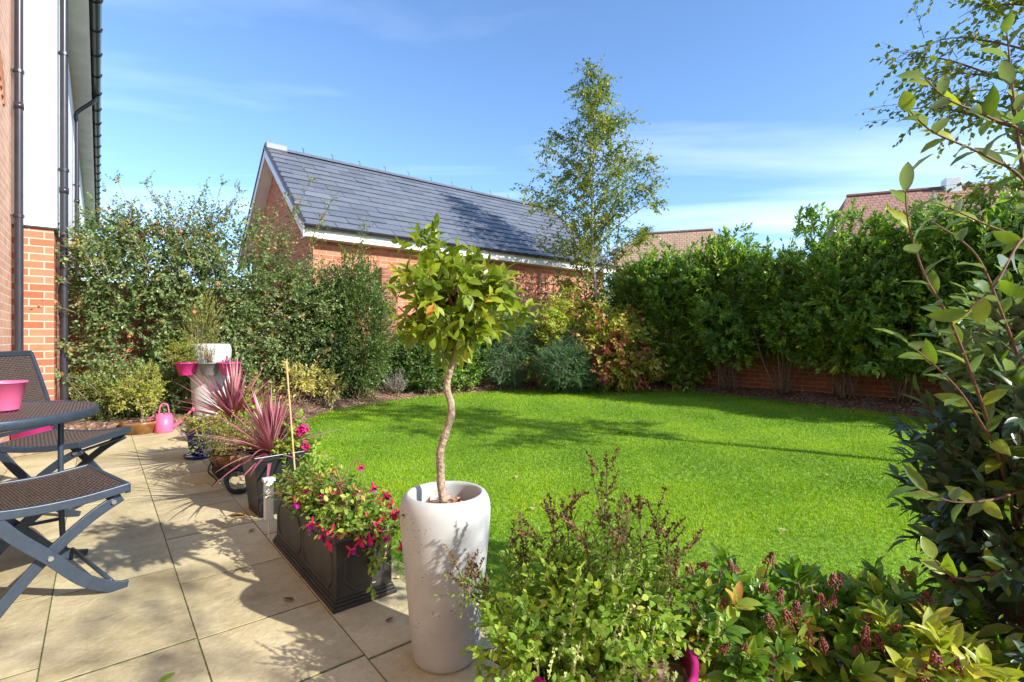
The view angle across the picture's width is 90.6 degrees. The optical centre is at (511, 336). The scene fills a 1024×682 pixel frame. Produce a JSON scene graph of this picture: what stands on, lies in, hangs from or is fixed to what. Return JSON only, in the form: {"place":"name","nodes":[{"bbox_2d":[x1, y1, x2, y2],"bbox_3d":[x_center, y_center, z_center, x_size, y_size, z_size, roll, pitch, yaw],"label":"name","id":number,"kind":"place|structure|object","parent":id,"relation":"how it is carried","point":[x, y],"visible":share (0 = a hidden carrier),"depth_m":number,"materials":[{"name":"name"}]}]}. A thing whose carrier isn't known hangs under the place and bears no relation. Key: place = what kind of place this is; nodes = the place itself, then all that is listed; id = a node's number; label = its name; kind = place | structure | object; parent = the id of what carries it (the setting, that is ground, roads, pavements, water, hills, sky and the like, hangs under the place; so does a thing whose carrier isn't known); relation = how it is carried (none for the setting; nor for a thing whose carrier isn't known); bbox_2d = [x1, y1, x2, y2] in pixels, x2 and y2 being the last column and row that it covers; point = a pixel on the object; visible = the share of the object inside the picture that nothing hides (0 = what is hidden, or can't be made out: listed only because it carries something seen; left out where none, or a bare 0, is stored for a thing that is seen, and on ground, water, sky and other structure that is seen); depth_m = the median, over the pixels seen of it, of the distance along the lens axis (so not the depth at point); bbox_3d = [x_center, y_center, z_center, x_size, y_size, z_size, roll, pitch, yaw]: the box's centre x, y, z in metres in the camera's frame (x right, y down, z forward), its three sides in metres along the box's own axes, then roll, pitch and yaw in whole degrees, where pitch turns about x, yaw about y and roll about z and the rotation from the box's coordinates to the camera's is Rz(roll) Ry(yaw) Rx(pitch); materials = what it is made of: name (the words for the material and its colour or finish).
{"place":"outdoors","nodes":[
{"label":"outdoors","id":0,"kind":"place"},
{"bbox_2d":[0,427,518,681],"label":"patio","id":1,"kind":"structure","parent":0,"point":[88,630],"depth_m":1.97,"materials":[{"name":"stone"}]},
{"bbox_2d":[7,452,44,457],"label":"stone block","id":2,"kind":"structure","parent":1,"relation":"on","point":[13,455],"depth_m":4.40,"materials":[{"name":"beige stone"}]},
{"bbox_2d":[10,426,53,439],"bbox_3d":[-4.645,0.825,4.940,0.446,0.451,0.472,0,0,-39],"label":"tub","id":3,"kind":"object","parent":1,"relation":"on","point":[28,433],"depth_m":4.80,"materials":[{"name":"plastic"}]},
{"bbox_2d":[0,400,98,559],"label":"round table","id":4,"kind":"object","parent":1,"relation":"on","point":[33,414],"visible":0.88,"depth_m":2.27,"materials":[{"name":"metal"}]},
{"bbox_2d":[0,380,28,411],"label":"bucket","id":5,"kind":"object","parent":4,"relation":"on","point":[12,392],"visible":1,"depth_m":2.20,"materials":[{"name":"pink plastic"}]},
{"bbox_2d":[0,464,130,618],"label":"folding chair","id":6,"kind":"object","parent":1,"relation":"on","point":[31,500],"visible":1,"depth_m":2.04,"materials":[{"name":"metal"}]},
{"bbox_2d":[0,350,130,516],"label":"folding chair","id":7,"kind":"object","parent":1,"relation":"on","point":[19,365],"visible":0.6,"depth_m":3.17,"materials":[{"name":"grey metal"}]},
{"bbox_2d":[119,418,155,434],"bbox_3d":[-4.035,0.985,5.497,0.370,0.130,0.370,0,0,-39],"label":"bowl","id":8,"kind":"object","parent":1,"relation":"on","point":[141,428],"visible":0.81,"depth_m":5.39,"materials":[{"name":"brown ceramic"}]},
{"bbox_2d":[101,359,170,421],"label":"bonsai plant","id":9,"kind":"object","parent":8,"relation":"on","point":[143,394],"visible":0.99,"depth_m":5.45,"materials":[{"name":"green plant"}]},
{"bbox_2d":[159,672,174,681],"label":"fallen leaf","id":10,"kind":"object","parent":1,"relation":"on","point":[165,677],"visible":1,"depth_m":1.54,"materials":[{"name":"green plant"}]},
{"bbox_2d":[149,403,195,432],"bbox_3d":[-3.735,0.890,5.572,0.453,0.320,0.180,0,0,-14],"label":"watering can","id":11,"kind":"object","parent":1,"relation":"on","point":[162,420],"visible":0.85,"depth_m":5.50,"materials":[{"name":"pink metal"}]},
{"bbox_2d":[183,429,213,459],"bbox_3d":[-2.712,0.935,4.415,0.270,0.230,0.270,0,0,-39],"label":"glazed pot","id":12,"kind":"object","parent":1,"relation":"on","point":[194,455],"visible":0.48,"depth_m":4.33,"materials":[{"name":"blue ceramic"}]},
{"bbox_2d":[178,412,217,435],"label":"leafy plant","id":13,"kind":"object","parent":12,"relation":"in","point":[189,424],"visible":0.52,"depth_m":4.37,"materials":[{"name":"green plant"}]},
{"bbox_2d":[190,344,231,420],"bbox_3d":[-3.552,0.570,5.965,0.440,0.961,0.440,0,0,-39],"label":"tall planter","id":14,"kind":"object","parent":1,"relation":"on","point":[222,352],"visible":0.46,"depth_m":5.79,"materials":[{"name":"white ceramic"}]},
{"bbox_2d":[174,361,197,375],"bbox_3d":[-3.671,0.332,5.725,0.245,0.214,0.265,0,0,1],"label":"hanging pot","id":15,"kind":"object","parent":14,"relation":"hanging from","point":[185,369],"visible":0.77,"depth_m":5.64,"materials":[{"name":"plastic"}]},
{"bbox_2d":[157,334,207,363],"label":"heather plant","id":16,"kind":"object","parent":15,"relation":"in","point":[182,348],"visible":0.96,"depth_m":5.67,"materials":[{"name":"green plant"}]},
{"bbox_2d":[197,362,221,375],"bbox_3d":[-3.414,0.332,5.725,0.245,0.214,0.265,0,0,1],"label":"hanging pot","id":17,"kind":"object","parent":14,"relation":"hanging from","point":[205,368],"visible":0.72,"depth_m":5.64,"materials":[{"name":"grey plastic"}]},
{"bbox_2d":[197,341,218,362],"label":"dry plant","id":18,"kind":"object","parent":17,"relation":"in","point":[209,360],"visible":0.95,"depth_m":5.69,"materials":[{"name":"yellow plant"}]},
{"bbox_2d":[217,356,241,375],"bbox_3d":[-3.199,0.332,5.717,0.265,0.214,0.245,0,0,10],"label":"hanging pot","id":19,"kind":"object","parent":14,"relation":"hanging from","point":[221,365],"visible":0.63,"depth_m":5.63,"materials":[{"name":"plastic"}]},
{"bbox_2d":[207,446,249,486],"bbox_3d":[-1.978,0.926,3.585,0.310,0.239,0.299,0,0,-39],"label":"basket","id":20,"kind":"object","parent":1,"relation":"on","point":[220,462],"visible":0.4,"depth_m":3.48,"materials":[{"name":"brown wicker"}]},
{"bbox_2d":[187,407,258,461],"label":"heather plant","id":21,"kind":"object","parent":20,"relation":"in","point":[224,444],"visible":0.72,"depth_m":3.53,"materials":[{"name":"green plant"}]},
{"bbox_2d":[224,466,246,493],"bbox_3d":[-1.834,0.967,3.400,0.186,0.175,0.121,0,0,-39],"label":"handle","id":22,"kind":"object","parent":1,"relation":"on","point":[232,490],"visible":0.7,"depth_m":3.37,"materials":[{"name":"black plastic"}]},
{"bbox_2d":[212,439,259,478],"bbox_3d":[-2.115,0.939,3.921,0.340,0.222,0.280,0,0,-39],"label":"ribbed planter","id":23,"kind":"object","parent":1,"relation":"on","point":[219,474],"visible":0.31,"depth_m":3.78,"materials":[{"name":"black plastic"}]},
{"bbox_2d":[163,353,287,444],"bbox_3d":[-2.205,0.502,3.936,1.007,0.784,0.973,0,0,-39],"label":"cordyline","id":24,"kind":"object","parent":23,"relation":"in","point":[233,400],"visible":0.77,"depth_m":3.88,"materials":[{"name":"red plant"}]},
{"bbox_2d":[236,369,273,438],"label":"geranium","id":25,"kind":"object","parent":1,"relation":"on","point":[251,405],"visible":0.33,"depth_m":3.87,"materials":[{"name":"green plant"}]},
{"bbox_2d":[262,476,275,538],"bbox_3d":[-1.262,0.892,2.627,0.056,0.315,0.048,0,0,-39],"label":"rain gauge","id":26,"kind":"object","parent":1,"relation":"on","point":[268,509],"visible":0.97,"depth_m":2.61,"materials":[{"name":"white plastic"}]},
{"bbox_2d":[239,444,304,517],"bbox_3d":[-1.452,0.870,3.064,0.286,0.360,0.286,0,0,-43],"label":"square planter","id":27,"kind":"object","parent":1,"relation":"on","point":[254,484],"visible":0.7,"depth_m":2.96,"materials":[{"name":"black plastic"}]},
{"bbox_2d":[192,378,347,490],"bbox_3d":[-1.467,0.547,3.103,0.854,0.633,0.855,0,0,-39],"label":"cordyline","id":28,"kind":"object","parent":27,"relation":"in","point":[267,426],"visible":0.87,"depth_m":3.02,"materials":[{"name":"red plant"}]},
{"bbox_2d":[285,361,295,469],"bbox_3d":[-1.298,0.501,2.975,0.103,0.712,0.012,0,0,33],"label":"bamboo cane","id":29,"kind":"object","parent":28,"relation":"attached to","point":[289,401],"visible":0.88,"depth_m":2.98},
{"bbox_2d":[270,408,326,471],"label":"geranium","id":30,"kind":"object","parent":1,"relation":"on","point":[310,445],"visible":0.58,"depth_m":3.11,"materials":[{"name":"green plant"}]},
{"bbox_2d":[273,489,396,614],"bbox_3d":[-0.844,0.917,2.325,0.262,0.265,0.862,0,0,-39],"label":"lead planter","id":31,"kind":"object","parent":1,"relation":"on","point":[337,579],"visible":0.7,"depth_m":2.04,"materials":[{"name":"grey metal"}]},
{"bbox_2d":[256,449,402,600],"bbox_3d":[-0.820,0.776,2.291,0.543,0.461,1.111,0,0,-39],"label":"fuchsia","id":32,"kind":"object","parent":31,"relation":"in","point":[339,515],"visible":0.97,"depth_m":2.15,"materials":[{"name":"green plant"}]},
{"bbox_2d":[398,481,490,673],"bbox_3d":[-0.227,0.781,1.666,0.314,0.539,0.299,0,0,-39],"label":"tall planter","id":33,"kind":"object","parent":1,"relation":"on","point":[458,525],"visible":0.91,"depth_m":1.56,"materials":[{"name":"white ceramic"}]},
{"bbox_2d":[382,213,540,502],"bbox_3d":[-0.177,0.068,1.644,0.584,0.966,0.463,0,0,-39],"label":"standard tree","id":34,"kind":"object","parent":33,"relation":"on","point":[456,300],"visible":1,"depth_m":1.57,"materials":[{"name":"green plant"}]},
{"bbox_2d":[521,637,698,681],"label":"tub","id":35,"kind":"object","parent":1,"relation":"on","point":[686,669],"visible":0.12,"depth_m":1.21,"materials":[{"name":"plastic"}]},
{"bbox_2d":[434,447,722,681],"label":"mint plant","id":36,"kind":"object","parent":35,"relation":"in","point":[578,614],"visible":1,"depth_m":1.20,"materials":[{"name":"green plant"}]},
{"bbox_2d":[64,375,1017,681],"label":"flower bed soil","id":37,"kind":"structure","parent":0,"point":[824,399],"depth_m":7.81,"materials":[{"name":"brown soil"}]},
{"bbox_2d":[68,365,140,410],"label":"shrub","id":38,"kind":"object","parent":37,"relation":"on","point":[98,390],"visible":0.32,"depth_m":5.66,"materials":[{"name":"green plant"}]},
{"bbox_2d":[58,354,171,421],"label":"leafy shrub","id":39,"kind":"object","parent":37,"relation":"on","point":[105,412],"visible":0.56,"depth_m":5.62,"materials":[{"name":"green plant"}]},
{"bbox_2d":[128,355,192,417],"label":"leafy shrub","id":40,"kind":"object","parent":37,"relation":"on","point":[168,377],"visible":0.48,"depth_m":5.95,"materials":[{"name":"green plant"}]},
{"bbox_2d":[178,290,227,375],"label":"feathery shrub","id":41,"kind":"object","parent":37,"relation":"on","point":[196,328],"visible":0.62,"depth_m":6.29,"materials":[{"name":"green plant"}]},
{"bbox_2d":[31,166,382,416],"bbox_3d":[-3.700,-0.610,6.978,1.888,3.727,4.650,0,0,39],"label":"climbing shrub","id":42,"kind":"object","parent":37,"relation":"on","point":[154,285],"visible":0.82,"depth_m":6.47,"materials":[{"name":"green plant"}]},
{"bbox_2d":[221,389,299,427],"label":"leafy shrub","id":43,"kind":"object","parent":37,"relation":"on","point":[270,405],"visible":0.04,"depth_m":5.52,"materials":[{"name":"green plant"}]},
{"bbox_2d":[264,355,327,408],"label":"deciduous shrub","id":44,"kind":"object","parent":37,"relation":"on","point":[305,384],"visible":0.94,"depth_m":6.90,"materials":[{"name":"yellow plant"}]},
{"bbox_2d":[282,279,342,393],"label":"privet shrub","id":45,"kind":"object","parent":37,"relation":"on","point":[314,343],"visible":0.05,"depth_m":7.88,"materials":[{"name":"green plant"}]},
{"bbox_2d":[316,365,349,410],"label":"deciduous shrub","id":46,"kind":"object","parent":37,"relation":"on","point":[330,394],"visible":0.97,"depth_m":7.15,"materials":[{"name":"yellow plant"}]},
{"bbox_2d":[313,242,398,401],"bbox_3d":[-2.419,-0.194,8.028,1.347,2.571,1.314,0,0,-6],"label":"privet shrub","id":47,"kind":"object","parent":37,"relation":"on","point":[377,341],"visible":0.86,"depth_m":7.80,"materials":[{"name":"green plant"}]},
{"bbox_2d":[376,267,397,386],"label":"brick pier","id":48,"kind":"structure","parent":37,"relation":"on","point":[387,275],"depth_m":9.28,"materials":[{"name":"red brick"}]},
{"bbox_2d":[380,370,406,394],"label":"lavender","id":49,"kind":"object","parent":37,"relation":"on","point":[399,384],"visible":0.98,"depth_m":8.47,"materials":[{"name":"grey plant"}]},
{"bbox_2d":[381,329,456,391],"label":"evergreen shrub","id":50,"kind":"object","parent":37,"relation":"on","point":[415,374],"visible":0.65,"depth_m":8.80,"materials":[{"name":"green plant"}]},
{"bbox_2d":[428,333,502,392],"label":"evergreen shrub","id":51,"kind":"object","parent":37,"relation":"on","point":[463,377],"visible":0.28,"depth_m":9.36,"materials":[{"name":"green plant"}]},
{"bbox_2d":[460,293,556,391],"bbox_3d":[-0.099,0.152,10.014,2.136,2.131,1.567,0,0,-39],"label":"juniper","id":52,"kind":"object","parent":37,"relation":"on","point":[519,351],"visible":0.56,"depth_m":9.65,"materials":[{"name":"green plant"}]},
{"bbox_2d":[519,284,610,386],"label":"red leaved shrub","id":53,"kind":"object","parent":37,"relation":"on","point":[553,315],"visible":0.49,"depth_m":9.86,"materials":[{"name":"green plant"}]},
{"bbox_2d":[525,320,614,392],"bbox_3d":[1.080,0.427,9.366,1.704,1.510,1.579,0,0,-39],"label":"juniper","id":54,"kind":"object","parent":37,"relation":"on","point":[556,374],"visible":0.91,"depth_m":9.06,"materials":[{"name":"green plant"}]},
{"bbox_2d":[508,54,670,337],"bbox_3d":[1.876,-2.452,10.780,3.057,6.907,3.499,0,0,28],"label":"birch tree","id":55,"kind":"object","parent":37,"relation":"on","point":[589,246],"visible":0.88,"depth_m":10.46,"materials":[{"name":"green plant"}]},
{"bbox_2d":[574,297,669,392],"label":"red leaved shrub","id":56,"kind":"object","parent":37,"relation":"on","point":[621,370],"visible":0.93,"depth_m":9.20,"materials":[{"name":"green plant"}]},
{"bbox_2d":[600,252,693,382],"bbox_3d":[2.818,-0.413,10.197,1.369,2.699,2.128,0,0,-39],"label":"laurel shrub","id":57,"kind":"object","parent":37,"relation":"on","point":[630,280],"visible":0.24,"depth_m":10.16,"materials":[{"name":"green plant"}]},
{"bbox_2d":[615,237,737,384],"bbox_3d":[3.200,-0.489,9.780,2.460,2.853,1.787,0,0,29],"label":"laurel shrub","id":58,"kind":"object","parent":37,"relation":"on","point":[675,333],"visible":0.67,"depth_m":9.44,"materials":[{"name":"green plant"}]},
{"bbox_2d":[647,341,715,391],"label":"leafy shrub","id":59,"kind":"object","parent":37,"relation":"on","point":[693,373],"visible":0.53,"depth_m":9.56,"materials":[{"name":"green plant"}]},
{"bbox_2d":[663,221,796,388],"bbox_3d":[3.842,-0.577,9.023,2.169,3.029,2.507,0,0,-39],"label":"laurel shrub","id":60,"kind":"object","parent":37,"relation":"on","point":[716,342],"visible":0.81,"depth_m":8.64,"materials":[{"name":"green plant"}]},
{"bbox_2d":[647,542,825,681],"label":"skimmia","id":61,"kind":"object","parent":37,"relation":"on","point":[731,656],"visible":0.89,"depth_m":1.27,"materials":[{"name":"green plant"}]},
{"bbox_2d":[719,235,827,393],"bbox_3d":[4.511,-0.358,8.476,1.900,2.589,1.973,0,0,-39],"label":"laurel shrub","id":62,"kind":"object","parent":37,"relation":"on","point":[764,295],"visible":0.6,"depth_m":8.10,"materials":[{"name":"green plant"}]},
{"bbox_2d":[733,552,946,681],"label":"skimmia","id":63,"kind":"object","parent":37,"relation":"on","point":[859,637],"visible":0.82,"depth_m":1.31,"materials":[{"name":"green plant"}]},
{"bbox_2d":[775,196,926,398],"bbox_3d":[5.144,-0.534,7.660,2.296,2.942,2.119,0,0,-39],"label":"laurel shrub","id":64,"kind":"object","parent":37,"relation":"on","point":[815,334],"visible":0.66,"depth_m":7.34,"materials":[{"name":"green plant"}]},
{"bbox_2d":[811,202,995,403],"bbox_3d":[5.396,-0.446,7.091,2.134,2.764,2.342,0,0,-39],"label":"laurel shrub","id":65,"kind":"object","parent":37,"relation":"on","point":[889,348],"visible":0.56,"depth_m":6.64,"materials":[{"name":"green plant"}]},
{"bbox_2d":[834,555,1023,681],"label":"skimmia","id":66,"kind":"object","parent":37,"relation":"on","point":[900,594],"visible":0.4,"depth_m":1.39,"materials":[{"name":"green plant"}]},
{"bbox_2d":[855,0,1023,237],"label":"birch tree","id":67,"kind":"object","parent":37,"relation":"on","point":[998,9],"visible":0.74,"depth_m":4.14,"materials":[{"name":"green plant"}]},
{"bbox_2d":[856,598,1023,681],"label":"skimmia","id":68,"kind":"object","parent":37,"relation":"on","point":[939,643],"visible":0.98,"depth_m":1.14,"materials":[{"name":"green plant"}]},
{"bbox_2d":[872,178,1023,408],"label":"laurel shrub","id":69,"kind":"object","parent":37,"relation":"on","point":[991,268],"visible":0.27,"depth_m":6.15,"materials":[{"name":"green plant"}]},
{"bbox_2d":[873,13,1023,681],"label":"bay shrub","id":70,"kind":"object","parent":37,"relation":"on","point":[971,492],"visible":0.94,"depth_m":1.33,"materials":[{"name":"green plant"}]},
{"bbox_2d":[950,174,1023,350],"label":"laurel shrub","id":71,"kind":"object","parent":37,"relation":"on","point":[1018,278],"visible":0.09,"depth_m":6.02,"materials":[{"name":"green plant"}]},
{"bbox_2d":[87,0,1023,315],"label":"sky","id":72,"kind":"structure","parent":0,"point":[750,107],"materials":[{"name":"blue"}]},
{"bbox_2d":[284,387,1023,636],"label":"lawn","id":73,"kind":"structure","parent":0,"point":[823,546],"depth_m":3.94,"materials":[{"name":"green plant"}]},
{"label":"ground","id":74,"kind":"structure","parent":0,"visible":0},
{"bbox_2d":[0,0,102,442],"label":"house","id":75,"kind":"structure","parent":74,"relation":"on","point":[51,54],"depth_m":5.07,"materials":[{"name":"paint"}]},
{"bbox_2d":[68,280,331,404],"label":"boundary wall","id":76,"kind":"structure","parent":74,"relation":"on","point":[136,339],"depth_m":6.71,"materials":[{"name":"brick"}]},
{"bbox_2d":[238,142,618,387],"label":"garage","id":77,"kind":"structure","parent":74,"relation":"on","point":[391,205],"depth_m":10.74,"materials":[{"name":"brick"}]},
{"bbox_2d":[539,277,571,321],"bbox_3d":[1.061,-0.825,12.276,1.080,1.150,0.035,0,0,-39],"label":"trellis","id":78,"kind":"object","parent":77,"relation":"attached to","point":[547,291],"visible":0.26,"depth_m":12.11,"materials":[{"name":"white wood"}]},
{"bbox_2d":[613,228,732,284],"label":"house","id":79,"kind":"structure","parent":74,"relation":"on","point":[680,237],"depth_m":32.06,"materials":[{"name":"beige tile"}]},
{"bbox_2d":[571,312,988,401],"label":"boundary wall","id":80,"kind":"structure","parent":74,"relation":"on","point":[810,380],"depth_m":8.35,"materials":[{"name":"brick"}]},
{"bbox_2d":[806,176,1023,274],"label":"house","id":81,"kind":"structure","parent":74,"relation":"on","point":[878,201],"depth_m":24.46,"materials":[{"name":"ceramic"}]}
]}

